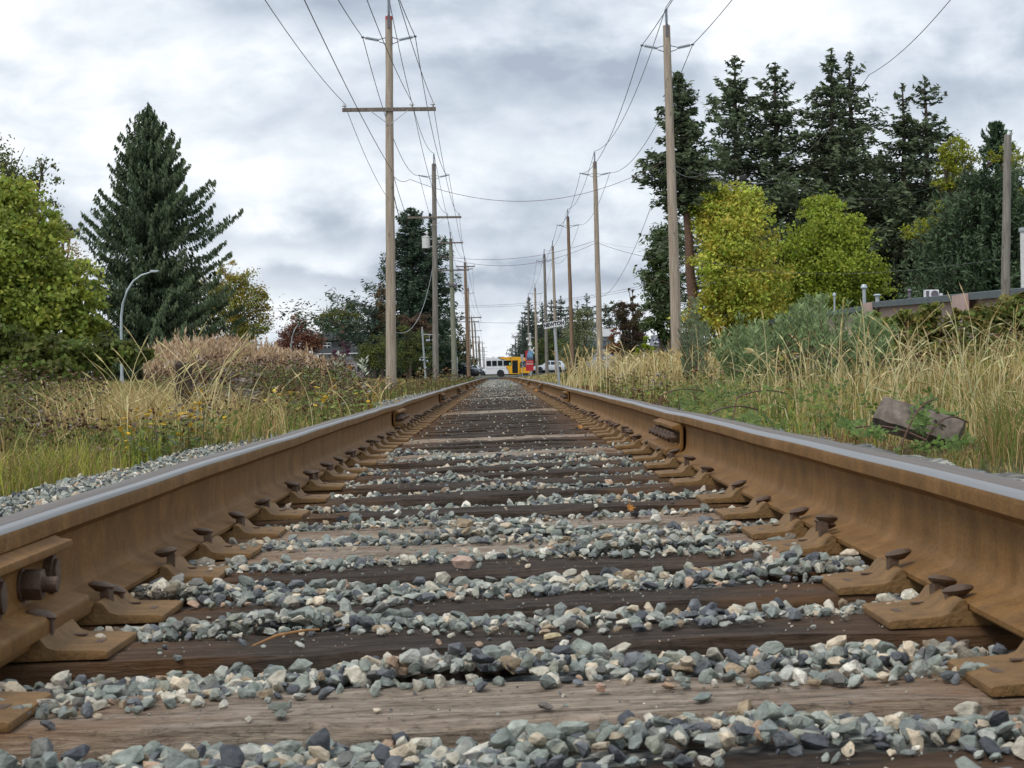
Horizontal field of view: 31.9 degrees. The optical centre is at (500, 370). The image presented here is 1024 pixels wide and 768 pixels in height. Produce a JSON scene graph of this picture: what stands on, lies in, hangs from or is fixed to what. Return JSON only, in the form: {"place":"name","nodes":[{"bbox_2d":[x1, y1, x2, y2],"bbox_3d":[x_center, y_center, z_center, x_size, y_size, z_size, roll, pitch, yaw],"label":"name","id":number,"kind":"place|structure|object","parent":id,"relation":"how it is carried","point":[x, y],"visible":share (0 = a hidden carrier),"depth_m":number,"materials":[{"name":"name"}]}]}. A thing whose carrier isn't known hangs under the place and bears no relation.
{"place":"outdoors","nodes":[
{"label":"outdoors","id":0,"kind":"place"},
{"bbox_2d":[0,346,1023,495],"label":"green grass","id":1,"kind":"structure","parent":0,"point":[28,473],"depth_m":9.06,"materials":[{"name":"green plant"}]},
{"bbox_2d":[0,0,1023,368],"label":"sky","id":2,"kind":"structure","parent":0,"point":[524,94],"materials":[{"name":"grey"}]},
{"bbox_2d":[0,334,1023,474],"bbox_3d":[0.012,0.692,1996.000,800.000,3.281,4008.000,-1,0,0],"label":"ground","id":3,"kind":"structure","parent":0,"point":[983,469],"depth_m":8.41,"materials":[{"name":"beige plant"}]},
{"bbox_2d":[0,134,67,236],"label":"broadleaf tree","id":4,"kind":"object","parent":3,"relation":"on","point":[8,171],"visible":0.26,"depth_m":94.99,"materials":[{"name":"green plant"}]},
{"bbox_2d":[0,163,116,390],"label":"hazel tree","id":5,"kind":"object","parent":3,"relation":"on","point":[32,262],"visible":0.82,"depth_m":50.85,"materials":[{"name":"green plant"}]},
{"bbox_2d":[53,217,93,380],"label":"broadleaf tree","id":6,"kind":"object","parent":3,"relation":"on","point":[71,248],"visible":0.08,"depth_m":174.87,"materials":[{"name":"green plant"}]},
{"bbox_2d":[0,314,154,389],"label":"dark thicket","id":7,"kind":"object","parent":3,"relation":"on","point":[49,351],"visible":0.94,"depth_m":33.77,"materials":[{"name":"green plant"}]},
{"bbox_2d":[120,270,158,382],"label":"street lamp","id":8,"kind":"object","parent":3,"relation":"on","point":[121,329],"visible":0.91,"depth_m":109.94,"materials":[{"name":"grey metal"}]},
{"bbox_2d":[65,102,256,381],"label":"spruce tree","id":9,"kind":"object","parent":3,"relation":"on","point":[151,210],"visible":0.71,"depth_m":148.25,"materials":[{"name":"green plant"}]},
{"bbox_2d":[174,360,192,411],"bbox_3d":[-3.006,0.390,16.999,0.172,0.989,0.129,-1,0,0],"label":"old post","id":10,"kind":"object","parent":3,"relation":"on","point":[178,364],"visible":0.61,"depth_m":16.95,"materials":[{"name":"brown wood"}]},
{"bbox_2d":[181,259,277,345],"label":"broadleaf tree","id":11,"kind":"object","parent":3,"relation":"on","point":[239,282],"visible":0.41,"depth_m":199.52,"materials":[{"name":"green plant"}]},
{"bbox_2d":[143,326,343,389],"bbox_3d":[-6.500,-0.177,43.517,5.464,1.966,13.559,-1,0,-5],"label":"fireweed","id":12,"kind":"object","parent":3,"relation":"on","point":[179,349],"visible":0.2,"depth_m":38.60,"materials":[{"name":"beige plant"}]},
{"bbox_2d":[271,311,327,354],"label":"plum tree","id":13,"kind":"object","parent":3,"relation":"on","point":[298,339],"visible":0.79,"depth_m":284.27,"materials":[{"name":"red plant"}]},
{"bbox_2d":[311,302,365,332],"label":"broadleaf tree","id":14,"kind":"object","parent":3,"relation":"on","point":[340,314],"visible":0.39,"depth_m":329.27,"materials":[{"name":"green plant"}]},
{"bbox_2d":[315,327,363,378],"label":"house","id":15,"kind":"structure","parent":3,"relation":"on","point":[325,351],"depth_m":300.30,"materials":[{"name":"grey"}]},
{"bbox_2d":[349,300,398,378],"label":"fir tree","id":16,"kind":"object","parent":3,"relation":"on","point":[372,322],"visible":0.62,"depth_m":204.33,"materials":[{"name":"green plant"}]},
{"bbox_2d":[368,282,385,378],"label":"drooping tree","id":17,"kind":"object","parent":3,"relation":"on","point":[378,295],"visible":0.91,"depth_m":204.80,"materials":[{"name":"green plant"}]},
{"bbox_2d":[353,332,401,376],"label":"leafy bush","id":18,"kind":"object","parent":3,"relation":"on","point":[372,358],"visible":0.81,"depth_m":189.69,"materials":[{"name":"green plant"}]},
{"bbox_2d":[342,0,435,391],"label":"utility pole","id":19,"kind":"object","parent":3,"relation":"on","point":[388,109],"visible":0.97,"depth_m":59.88,"materials":[{"name":"brown wood"}]},
{"bbox_2d":[396,311,431,378],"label":"leafy bush","id":20,"kind":"object","parent":3,"relation":"on","point":[421,321],"visible":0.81,"depth_m":204.75,"materials":[{"name":"green plant"}]},
{"bbox_2d":[396,325,440,378],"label":"leafy bush","id":21,"kind":"object","parent":3,"relation":"on","point":[405,362],"visible":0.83,"depth_m":194.74,"materials":[{"name":"green plant"}]},
{"bbox_2d":[407,153,460,381],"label":"utility pole","id":22,"kind":"object","parent":3,"relation":"on","point":[427,238],"visible":0.94,"depth_m":105.86,"materials":[{"name":"grey wood"}]},
{"bbox_2d":[437,232,468,379],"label":"utility pole","id":23,"kind":"object","parent":3,"relation":"on","point":[451,270],"visible":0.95,"depth_m":157.82,"materials":[{"name":"brown wood"}]},
{"bbox_2d":[442,362,482,376],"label":"parked car","id":24,"kind":"object","parent":3,"relation":"on","point":[475,371],"visible":0.55,"depth_m":213.62,"materials":[{"name":"black paint"}]},
{"bbox_2d":[455,257,481,378],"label":"utility pole","id":25,"kind":"object","parent":3,"relation":"on","point":[466,317],"visible":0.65,"depth_m":204.85,"materials":[{"name":"brown wood"}]},
{"bbox_2d":[0,317,1023,467],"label":"tansy weeds","id":26,"kind":"object","parent":3,"relation":"on","point":[360,402],"visible":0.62,"depth_m":17.71,"materials":[{"name":"green plant"}]},
{"bbox_2d":[0,379,1023,767],"bbox_3d":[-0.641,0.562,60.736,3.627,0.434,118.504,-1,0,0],"label":"ballast","id":27,"kind":"structure","parent":3,"relation":"on","point":[512,745],"depth_m":2.45,"materials":[{"name":"gravel"}]},
{"bbox_2d":[0,378,487,667],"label":"rail","id":28,"kind":"object","parent":27,"relation":"on","point":[57,556],"visible":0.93,"depth_m":3.66,"materials":[{"name":"metal"}]},
{"bbox_2d":[184,507,809,565],"bbox_3d":[0.000,0.450,4.077,2.600,0.240,0.247,-2,0,0],"label":"railway sleeper","id":29,"kind":"object","parent":27,"relation":"on","point":[218,549],"visible":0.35,"depth_m":4.04,"materials":[{"name":"brown wood"}]},
{"bbox_2d":[377,423,619,446],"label":"railway sleeper","id":30,"kind":"object","parent":27,"relation":"on","point":[598,436],"visible":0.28,"depth_m":10.19,"materials":[{"name":"brown wood"}]},
{"bbox_2d":[301,455,697,496],"bbox_3d":[-0.001,0.449,6.415,2.600,0.243,0.241,-2,0,0],"label":"railway sleeper","id":31,"kind":"object","parent":27,"relation":"on","point":[316,485],"visible":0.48,"depth_m":6.33,"materials":[{"name":"brown wood"}]},
{"bbox_2d":[356,434,642,462],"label":"railway sleeper","id":32,"kind":"object","parent":27,"relation":"on","point":[635,443],"visible":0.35,"depth_m":8.65,"materials":[{"name":"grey wood"}]},
{"bbox_2d":[394,420,604,437],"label":"railway sleeper","id":33,"kind":"object","parent":27,"relation":"on","point":[414,435],"visible":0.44,"depth_m":11.73,"materials":[{"name":"brown wood"}]},
{"bbox_2d":[411,411,587,426],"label":"railway sleeper","id":34,"kind":"object","parent":27,"relation":"on","point":[583,416],"visible":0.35,"depth_m":13.90,"materials":[{"name":"brown wood"}]},
{"bbox_2d":[425,404,573,417],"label":"railway sleeper","id":35,"kind":"object","parent":27,"relation":"on","point":[569,409],"visible":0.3,"depth_m":16.63,"materials":[{"name":"brown wood"}]},
{"bbox_2d":[76,548,923,635],"bbox_3d":[0.000,0.449,3.084,2.600,0.238,0.242,-2,0,0],"label":"railway sleeper","id":36,"kind":"object","parent":27,"relation":"on","point":[115,605],"visible":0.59,"depth_m":3.03,"materials":[{"name":"brown wood"}]},
{"bbox_2d":[248,480,751,526],"bbox_3d":[0.000,0.454,5.156,2.600,0.232,0.241,-2,0,0],"label":"railway sleeper","id":37,"kind":"object","parent":27,"relation":"on","point":[272,513],"visible":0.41,"depth_m":5.06,"materials":[{"name":"brown wood"}]},
{"bbox_2d":[345,439,654,470],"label":"railway sleeper","id":38,"kind":"object","parent":27,"relation":"on","point":[644,449],"visible":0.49,"depth_m":8.03,"materials":[{"name":"brown wood"}]},
{"bbox_2d":[333,446,666,474],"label":"railway sleeper","id":39,"kind":"object","parent":27,"relation":"on","point":[657,454],"visible":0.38,"depth_m":7.42,"materials":[{"name":"brown wood"}]},
{"bbox_2d":[366,428,633,453],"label":"railway sleeper","id":40,"kind":"object","parent":27,"relation":"on","point":[372,449],"visible":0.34,"depth_m":9.18,"materials":[{"name":"brown wood"}]},
{"bbox_2d":[389,420,610,439],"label":"railway sleeper","id":41,"kind":"object","parent":27,"relation":"on","point":[605,426],"visible":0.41,"depth_m":11.23,"materials":[{"name":"brown wood"}]},
{"bbox_2d":[423,405,576,419],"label":"railway sleeper","id":42,"kind":"object","parent":27,"relation":"on","point":[438,418],"visible":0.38,"depth_m":16.11,"materials":[{"name":"brown wood"}]},
{"bbox_2d":[421,407,578,420],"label":"railway sleeper","id":43,"kind":"object","parent":27,"relation":"on","point":[564,414],"visible":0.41,"depth_m":15.55,"materials":[{"name":"brown wood"}]},
{"bbox_2d":[128,514,872,606],"bbox_3d":[0.000,0.445,3.663,2.600,0.246,0.247,-2,0,0],"label":"railway sleeper","id":44,"kind":"object","parent":27,"relation":"on","point":[819,537],"visible":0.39,"depth_m":3.60,"materials":[{"name":"brown wood"}]},
{"bbox_2d":[451,555,473,568],"bbox_3d":[-0.077,0.384,3.592,0.050,0.027,0.024,-1,0,31],"label":"stone","id":45,"kind":"object","parent":44,"relation":"on","point":[462,562],"visible":1,"depth_m":3.58,"materials":[{"name":"stone"}]},
{"bbox_2d":[319,448,681,483],"bbox_3d":[-0.001,0.452,7.010,2.600,0.242,0.240,-2,0,0],"label":"railway sleeper","id":46,"kind":"object","parent":27,"relation":"on","point":[669,462],"visible":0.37,"depth_m":6.93,"materials":[{"name":"brown wood"}]},
{"bbox_2d":[401,416,599,434],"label":"railway sleeper","id":47,"kind":"object","parent":27,"relation":"on","point":[595,422],"visible":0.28,"depth_m":12.32,"materials":[{"name":"brown wood"}]},
{"bbox_2d":[414,410,586,424],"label":"railway sleeper","id":48,"kind":"object","parent":27,"relation":"on","point":[416,416],"visible":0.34,"depth_m":14.48,"materials":[{"name":"brown wood"}]},
{"bbox_2d":[373,426,628,451],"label":"railway sleeper","id":49,"kind":"object","parent":27,"relation":"on","point":[380,445],"visible":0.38,"depth_m":9.65,"materials":[{"name":"brown wood"}]},
{"bbox_2d":[220,495,782,543],"bbox_3d":[0.000,0.452,4.615,2.600,0.239,0.242,-2,0,-1],"label":"railway sleeper","id":50,"kind":"object","parent":27,"relation":"on","point":[245,530],"visible":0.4,"depth_m":4.56,"materials":[{"name":"brown wood"}]},
{"bbox_2d":[386,421,616,444],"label":"railway sleeper","id":51,"kind":"object","parent":27,"relation":"on","point":[391,438],"visible":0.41,"depth_m":10.75,"materials":[{"name":"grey wood"}]},
{"bbox_2d":[406,414,596,431],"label":"railway sleeper","id":52,"kind":"object","parent":27,"relation":"on","point":[408,427],"visible":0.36,"depth_m":12.81,"materials":[{"name":"brown wood"}]},
{"bbox_2d":[419,409,583,422],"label":"railway sleeper","id":53,"kind":"object","parent":27,"relation":"on","point":[567,416],"visible":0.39,"depth_m":14.99,"materials":[{"name":"brown wood"}]},
{"bbox_2d":[276,466,727,509],"bbox_3d":[0.000,0.450,5.861,2.600,0.241,0.240,-3,0,0],"label":"railway sleeper","id":54,"kind":"object","parent":27,"relation":"on","point":[297,497],"visible":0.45,"depth_m":5.76,"materials":[{"name":"brown wood"}]},
{"bbox_2d":[409,411,594,429],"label":"railway sleeper","id":55,"kind":"object","parent":27,"relation":"on","point":[590,413],"visible":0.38,"depth_m":13.31,"materials":[{"name":"brown wood"}]},
{"bbox_2d":[0,640,1023,765],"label":"railway sleeper","id":56,"kind":"object","parent":27,"relation":"on","point":[480,721],"visible":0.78,"depth_m":2.08,"materials":[{"name":"brown wood"}]},
{"bbox_2d":[0,575,1023,691],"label":"railway sleeper","id":57,"kind":"object","parent":27,"relation":"on","point":[937,609],"visible":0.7,"depth_m":2.59,"materials":[{"name":"brown wood"}]},
{"bbox_2d":[498,377,1023,638],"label":"rail","id":58,"kind":"object","parent":27,"relation":"on","point":[960,525],"visible":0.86,"depth_m":3.48,"materials":[{"name":"metal"}]},
{"bbox_2d":[609,750,1023,767],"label":"railway sleeper","id":59,"kind":"object","parent":27,"relation":"on","point":[940,759],"visible":0.85,"depth_m":1.75,"materials":[{"name":"brown wood"}]},
{"bbox_2d":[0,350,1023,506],"bbox_3d":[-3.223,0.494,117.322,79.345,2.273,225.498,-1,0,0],"label":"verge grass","id":60,"kind":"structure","parent":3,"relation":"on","point":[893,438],"depth_m":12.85,"materials":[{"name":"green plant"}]},
{"bbox_2d":[510,297,544,373],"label":"fir tree","id":61,"kind":"object","parent":3,"relation":"on","point":[524,348],"visible":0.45,"depth_m":334.61,"materials":[{"name":"green plant"}]},
{"bbox_2d":[529,288,540,374],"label":"utility pole","id":62,"kind":"object","parent":3,"relation":"on","point":[536,342],"visible":0.98,"depth_m":244.86,"materials":[{"name":"brown wood"}]},
{"bbox_2d":[536,249,551,373],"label":"utility pole","id":63,"kind":"object","parent":3,"relation":"on","point":[545,321],"visible":0.92,"depth_m":199.86,"materials":[{"name":"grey wood"}]},
{"bbox_2d":[527,329,569,366],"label":"leafy bush","id":64,"kind":"object","parent":3,"relation":"on","point":[541,345],"visible":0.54,"depth_m":299.43,"materials":[{"name":"green plant"}]},
{"bbox_2d":[534,299,568,371],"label":"fir tree","id":65,"kind":"object","parent":3,"relation":"on","point":[550,317],"visible":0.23,"depth_m":334.83,"materials":[{"name":"green plant"}]},
{"bbox_2d":[545,240,561,373],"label":"utility pole","id":66,"kind":"object","parent":3,"relation":"on","point":[554,306],"visible":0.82,"depth_m":180.88,"materials":[{"name":"brown wood"}]},
{"bbox_2d":[543,320,564,384],"bbox_3d":[0.903,-0.050,30.002,0.375,1.577,0.106,-1,0,0],"label":"place name sign","id":67,"kind":"object","parent":3,"relation":"on","point":[553,324],"visible":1,"depth_m":29.98,"materials":[{"name":"metal"}]},
{"bbox_2d":[558,209,579,371],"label":"utility pole","id":68,"kind":"object","parent":3,"relation":"on","point":[571,327],"visible":0.98,"depth_m":144.88,"materials":[{"name":"brown wood"}]},
{"bbox_2d":[558,305,603,368],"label":"poplar tree","id":69,"kind":"object","parent":3,"relation":"on","point":[582,336],"visible":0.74,"depth_m":189.81,"materials":[{"name":"green plant"}]},
{"bbox_2d":[580,151,610,369],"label":"utility pole","id":70,"kind":"object","parent":3,"relation":"on","point":[597,277],"visible":0.98,"depth_m":106.88,"materials":[{"name":"brown wood"}]},
{"bbox_2d":[581,329,616,369],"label":"white shop","id":71,"kind":"structure","parent":3,"relation":"on","point":[606,333],"depth_m":269.90,"materials":[{"name":"paint"}]},
{"bbox_2d":[610,300,634,357],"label":"columnar tree","id":72,"kind":"object","parent":3,"relation":"on","point":[621,313],"visible":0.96,"depth_m":191.70,"materials":[{"name":"green plant"}]},
{"bbox_2d":[602,301,649,346],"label":"broadleaf tree","id":73,"kind":"object","parent":3,"relation":"on","point":[608,322],"visible":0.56,"depth_m":289.80,"materials":[{"name":"green plant"}]},
{"bbox_2d":[626,288,645,356],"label":"columnar tree","id":74,"kind":"object","parent":3,"relation":"on","point":[637,315],"visible":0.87,"depth_m":191.76,"materials":[{"name":"green plant"}]},
{"bbox_2d":[633,222,686,355],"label":"columnar tree","id":75,"kind":"object","parent":3,"relation":"on","point":[659,325],"visible":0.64,"depth_m":167.54,"materials":[{"name":"green plant"}]},
{"bbox_2d":[640,8,693,353],"bbox_3d":[5.846,-5.914,61.999,1.848,13.258,0.391,-1,0,0],"label":"utility pole","id":76,"kind":"object","parent":3,"relation":"on","point":[675,299],"visible":0.97,"depth_m":61.87,"materials":[{"name":"brown wood"}]},
{"bbox_2d":[631,71,728,328],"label":"fir tree","id":77,"kind":"object","parent":3,"relation":"on","point":[688,130],"visible":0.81,"depth_m":117.54,"materials":[{"name":"green plant"}]},
{"bbox_2d":[677,296,710,380],"bbox_3d":[3.302,-0.418,30.559,0.601,1.625,3.889,-1,0,6],"label":"willow shrub","id":78,"kind":"object","parent":3,"relation":"on","point":[688,337],"visible":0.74,"depth_m":29.42,"materials":[{"name":"green plant"}]},
{"bbox_2d":[633,55,819,322],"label":"fir tree","id":79,"kind":"object","parent":3,"relation":"on","point":[733,94],"visible":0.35,"depth_m":139.17,"materials":[{"name":"green plant"}]},
{"bbox_2d":[666,178,802,338],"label":"maple tree","id":80,"kind":"object","parent":3,"relation":"on","point":[747,290],"visible":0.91,"depth_m":116.75,"materials":[{"name":"green plant"}]},
{"bbox_2d":[668,62,878,317],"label":"fir tree","id":81,"kind":"object","parent":3,"relation":"on","point":[775,121],"visible":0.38,"depth_m":139.90,"materials":[{"name":"green plant"}]},
{"bbox_2d":[665,372,910,442],"bbox_3d":[1.983,0.225,14.231,1.044,0.399,9.547,-1,0,3],"label":"creeping bramble","id":82,"kind":"object","parent":3,"relation":"on","point":[727,413],"visible":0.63,"depth_m":11.85,"materials":[{"name":"green plant"}]},
{"bbox_2d":[573,385,1011,460],"bbox_3d":[1.632,0.358,24.753,1.179,0.211,34.609,-1,0,0],"label":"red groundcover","id":83,"kind":"object","parent":3,"relation":"on","point":[665,402],"visible":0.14,"depth_m":9.69,"materials":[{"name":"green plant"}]},
{"bbox_2d":[710,291,900,387],"bbox_3d":[3.764,-0.330,21.912,2.434,1.381,4.899,-1,0,0],"label":"willow shrub","id":84,"kind":"object","parent":3,"relation":"on","point":[804,323],"visible":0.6,"depth_m":21.38,"materials":[{"name":"green plant"}]},
{"bbox_2d":[764,189,901,318],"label":"maple tree","id":85,"kind":"object","parent":3,"relation":"on","point":[825,240],"visible":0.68,"depth_m":122.86,"materials":[{"name":"green plant"}]},
{"bbox_2d":[763,47,915,306],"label":"fir tree","id":86,"kind":"object","parent":3,"relation":"on","point":[828,143],"visible":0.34,"depth_m":139.29,"materials":[{"name":"green plant"}]},
{"bbox_2d":[774,50,938,300],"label":"fir tree","id":87,"kind":"object","parent":3,"relation":"on","point":[859,107],"visible":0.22,"depth_m":141.98,"materials":[{"name":"green plant"}]},
{"bbox_2d":[745,288,1023,349],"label":"pink building","id":88,"kind":"structure","parent":3,"relation":"on","point":[958,301],"depth_m":71.73,"materials":[{"name":"paint"}]},
{"bbox_2d":[1019,228,1023,287],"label":"white post","id":89,"kind":"object","parent":88,"relation":"on","point":[1021,230],"visible":0.81,"depth_m":59.94,"materials":[{"name":"metal"}]},
{"bbox_2d":[850,82,959,299],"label":"fir tree","id":90,"kind":"object","parent":3,"relation":"on","point":[894,148],"visible":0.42,"depth_m":140.81,"materials":[{"name":"green plant"}]},
{"bbox_2d":[835,387,976,454],"bbox_3d":[1.883,0.230,8.372,0.639,0.299,1.182,-1,0,9],"label":"bramble bush","id":91,"kind":"object","parent":3,"relation":"on","point":[917,420],"visible":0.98,"depth_m":8.11,"materials":[{"name":"green plant"}]},
{"bbox_2d":[852,301,975,372],"bbox_3d":[5.900,-0.357,24.999,1.925,1.214,1.886,-1,0,0],"label":"bramble thicket","id":92,"kind":"object","parent":3,"relation":"on","point":[923,312],"visible":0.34,"depth_m":24.86,"materials":[{"name":"green plant"}]},
{"bbox_2d":[860,74,974,301],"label":"fir tree","id":93,"kind":"object","parent":3,"relation":"on","point":[925,125],"visible":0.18,"depth_m":142.15,"materials":[{"name":"green plant"}]},
{"bbox_2d":[872,396,965,451],"bbox_3d":[1.968,0.256,8.448,0.430,0.270,0.167,-1,0,25],"label":"timber baulk","id":94,"kind":"object","parent":3,"relation":"on","point":[891,412],"visible":0.68,"depth_m":8.43,"materials":[{"name":"grey wood"}]},
{"bbox_2d":[893,159,1023,299],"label":"pine tree","id":95,"kind":"object","parent":3,"relation":"on","point":[970,232],"visible":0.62,"depth_m":110.50,"materials":[{"name":"green plant"}]},
{"bbox_2d":[898,136,1023,288],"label":"maple tree","id":96,"kind":"object","parent":3,"relation":"on","point":[950,161],"visible":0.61,"depth_m":125.86,"materials":[{"name":"green plant"}]},
{"bbox_2d":[944,291,1023,361],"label":"bramble thicket","id":97,"kind":"object","parent":3,"relation":"on","point":[1008,306],"visible":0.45,"depth_m":23.83,"materials":[{"name":"green plant"}]},
{"bbox_2d":[967,120,1023,196],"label":"pine tree","id":98,"kind":"object","parent":3,"relation":"on","point":[997,132],"visible":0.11,"depth_m":127.65,"materials":[{"name":"green plant"}]},
{"bbox_2d":[1001,135,1011,297],"bbox_3d":[15.480,-3.568,55.002,0.509,7.293,0.292,-1,0,0],"label":"utility pole","id":99,"kind":"object","parent":3,"relation":"on","point":[1006,242],"visible":0.72,"depth_m":54.90,"materials":[{"name":"grey wood"}]},
{"bbox_2d":[464,372,564,379],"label":"road","id":100,"kind":"structure","parent":0,"point":[489,378],"depth_m":256.00,"materials":[{"name":"grey asphalt"}]},
{"bbox_2d":[485,357,532,376],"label":"bus","id":101,"kind":"object","parent":100,"relation":"on","point":[500,366],"visible":0.81,"depth_m":270.67,"materials":[{"name":"white paint"}]},
{"bbox_2d":[21,283,1023,456],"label":"seeding grass","id":102,"kind":"structure","parent":0,"point":[608,352],"depth_m":14.72,"materials":[{"name":"beige plant"}]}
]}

